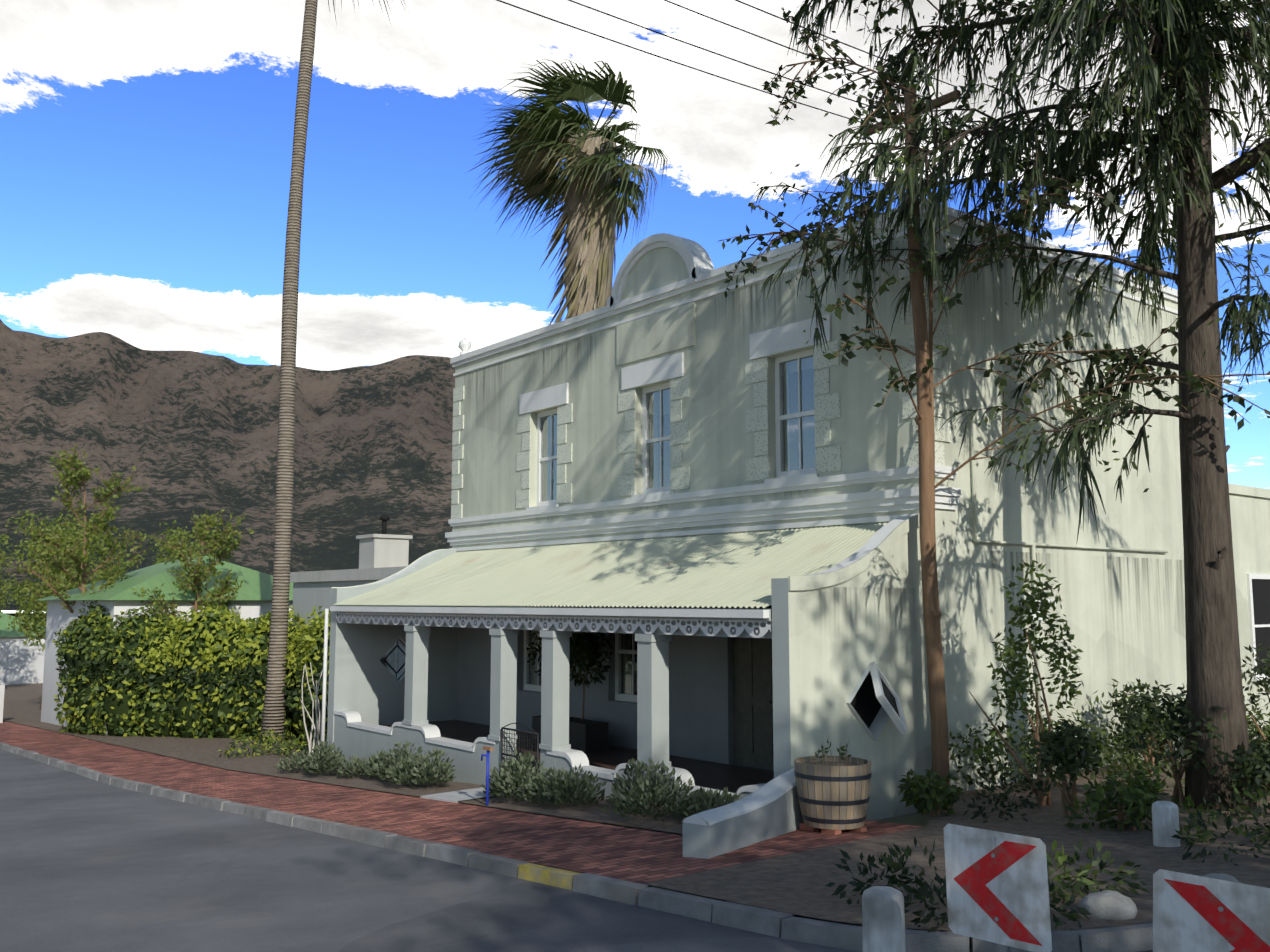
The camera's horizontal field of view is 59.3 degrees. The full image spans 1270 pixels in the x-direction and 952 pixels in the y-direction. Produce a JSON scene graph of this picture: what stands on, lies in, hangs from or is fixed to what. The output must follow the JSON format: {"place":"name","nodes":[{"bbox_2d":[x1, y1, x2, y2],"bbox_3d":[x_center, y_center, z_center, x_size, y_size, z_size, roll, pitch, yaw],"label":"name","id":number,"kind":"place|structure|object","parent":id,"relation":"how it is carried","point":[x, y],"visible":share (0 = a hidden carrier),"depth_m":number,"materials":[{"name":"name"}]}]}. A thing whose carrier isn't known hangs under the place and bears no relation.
{"place":"outdoors","nodes":[
{"label":"outdoors","id":0,"kind":"place"},
{"bbox_2d":[0,319,454,609],"bbox_3d":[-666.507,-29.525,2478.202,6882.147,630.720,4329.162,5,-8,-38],"label":"mountain range","id":1,"kind":"structure","parent":0,"point":[185,433],"depth_m":2101.19,"materials":[{"name":"brown stone"}]},
{"bbox_2d":[0,749,1152,951],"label":"road","id":2,"kind":"structure","parent":0,"point":[88,864],"depth_m":10.66,"materials":[{"name":"grey asphalt"}]},
{"bbox_2d":[862,886,905,951],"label":"bollard","id":3,"kind":"object","parent":2,"relation":"on","point":[883,921],"visible":1,"depth_m":7.20,"materials":[{"name":"white concrete"}]},
{"bbox_2d":[943,823,1051,951],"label":"chevron sign","id":4,"kind":"object","parent":2,"relation":"on","point":[997,887],"visible":1,"depth_m":6.17,"materials":[{"name":"silver metal"}]},
{"bbox_2d":[1153,869,1269,951],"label":"chevron sign","id":5,"kind":"object","parent":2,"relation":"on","point":[1193,913],"visible":1,"depth_m":5.24,"materials":[{"name":"silver metal"}]},
{"bbox_2d":[0,613,1269,951],"bbox_3d":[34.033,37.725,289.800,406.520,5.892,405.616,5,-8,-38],"label":"pavement","id":6,"kind":"structure","parent":0,"point":[624,863],"depth_m":11.94,"materials":[{"name":"brick"}]},
{"bbox_2d":[0,442,255,709],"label":"sparse trees","id":7,"kind":"object","parent":6,"relation":"on","point":[62,546],"visible":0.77,"depth_m":38.87,"materials":[{"name":"green plant"}]},
{"bbox_2d":[52,600,330,758],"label":"hedge shrubs","id":8,"kind":"object","parent":6,"relation":"on","point":[197,675],"visible":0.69,"depth_m":32.38,"materials":[{"name":"green plant"}]},
{"bbox_2d":[260,0,406,742],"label":"tall palm","id":9,"kind":"object","parent":6,"relation":"on","point":[273,716],"visible":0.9,"depth_m":31.03,"materials":[{"name":"brown plant"}]},
{"bbox_2d":[481,746,493,806],"bbox_3d":[-2.101,4.252,15.793,0.066,0.820,0.253,5,-8,-38],"label":"standpipe","id":10,"kind":"object","parent":6,"relation":"on","point":[488,749],"visible":0.96,"depth_m":15.76,"materials":[{"name":"blue metal"}]},
{"bbox_2d":[273,740,741,820],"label":"low shrubs","id":11,"kind":"object","parent":6,"relation":"on","point":[398,768],"visible":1,"depth_m":15.42,"materials":[{"name":"green plant"}]},
{"bbox_2d":[469,58,670,324],"bbox_3d":[-1.925,-2.295,30.915,5.864,18.858,5.868,5,-8,-38],"label":"palm","id":12,"kind":"object","parent":6,"relation":"on","point":[590,181],"visible":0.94,"depth_m":30.71,"materials":[{"name":"green"}]},
{"bbox_2d":[321,514,931,820],"bbox_3d":[-0.880,3.859,19.197,3.920,5.760,13.769,5,-8,-38],"label":"verandah","id":13,"kind":"object","parent":6,"relation":"on","point":[744,666],"visible":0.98,"depth_m":17.65,"materials":[{"name":"paint"}]},
{"bbox_2d":[526,631,617,753],"bbox_3d":[-1.167,3.734,20.306,1.220,2.356,2.074,5,-8,-38],"label":"potted tree","id":14,"kind":"object","parent":13,"relation":"on","point":[586,736],"visible":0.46,"depth_m":19.72,"materials":[{"name":"green plant"}]},
{"bbox_2d":[0,483,1269,738],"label":"background buildings","id":15,"kind":"structure","parent":6,"relation":"on","point":[384,555],"depth_m":32.24,"materials":[{"name":"white paint"}]},
{"bbox_2d":[496,0,960,796],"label":"utility pole","id":16,"kind":"object","parent":6,"relation":"on","point":[938,704],"visible":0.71,"depth_m":14.58,"materials":[{"name":"brown wood"}]},
{"bbox_2d":[682,768,802,858],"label":"low wall","id":17,"kind":"structure","parent":6,"relation":"on","point":[770,809],"depth_m":11.63,"materials":[{"name":"white paint"}]},
{"bbox_2d":[445,175,1186,791],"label":"house","id":18,"kind":"structure","parent":6,"relation":"on","point":[685,415],"depth_m":18.20,"materials":[{"name":"white paint"}]},
{"bbox_2d":[463,242,1184,677],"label":"wall stains","id":19,"kind":"object","parent":18,"relation":"attached to","point":[979,352],"depth_m":17.88,"materials":[{"name":"grey paint"}]},
{"bbox_2d":[794,740,871,834],"bbox_3d":[2.203,3.409,12.427,0.850,1.037,0.850,5,-8,-38],"label":"half barrel planter","id":20,"kind":"object","parent":6,"relation":"on","point":[833,797],"visible":1,"depth_m":12.11,"materials":[{"name":"brown wood"}]},
{"bbox_2d":[717,0,1269,543],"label":"young street tree","id":21,"kind":"object","parent":6,"relation":"on","point":[1117,354],"visible":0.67,"depth_m":14.54,"materials":[{"name":"green plant"}]},
{"bbox_2d":[752,0,1269,810],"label":"casuarina tree","id":22,"kind":"object","parent":6,"relation":"on","point":[1180,56],"visible":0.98,"depth_m":13.04,"materials":[{"name":"green plant"}]},
{"bbox_2d":[825,559,1269,931],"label":"shrubs","id":23,"kind":"object","parent":6,"relation":"on","point":[1069,752],"visible":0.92,"depth_m":12.90,"materials":[{"name":"green plant"}]},
{"bbox_2d":[1078,873,1240,919],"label":"rocks","id":24,"kind":"object","parent":6,"relation":"on","point":[1109,905],"visible":0.52,"depth_m":7.92,"materials":[{"name":"white stone"}]},
{"bbox_2d":[1152,801,1180,846],"bbox_3d":[5.041,3.379,10.593,0.245,0.565,0.245,5,-8,-38],"label":"bollard","id":25,"kind":"object","parent":6,"relation":"on","point":[1165,819],"visible":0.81,"depth_m":10.51,"materials":[{"name":"white concrete"}]},
{"bbox_2d":[0,0,1269,612],"label":"sky","id":26,"kind":"structure","parent":0,"point":[146,146],"materials":[{"name":"blue"}]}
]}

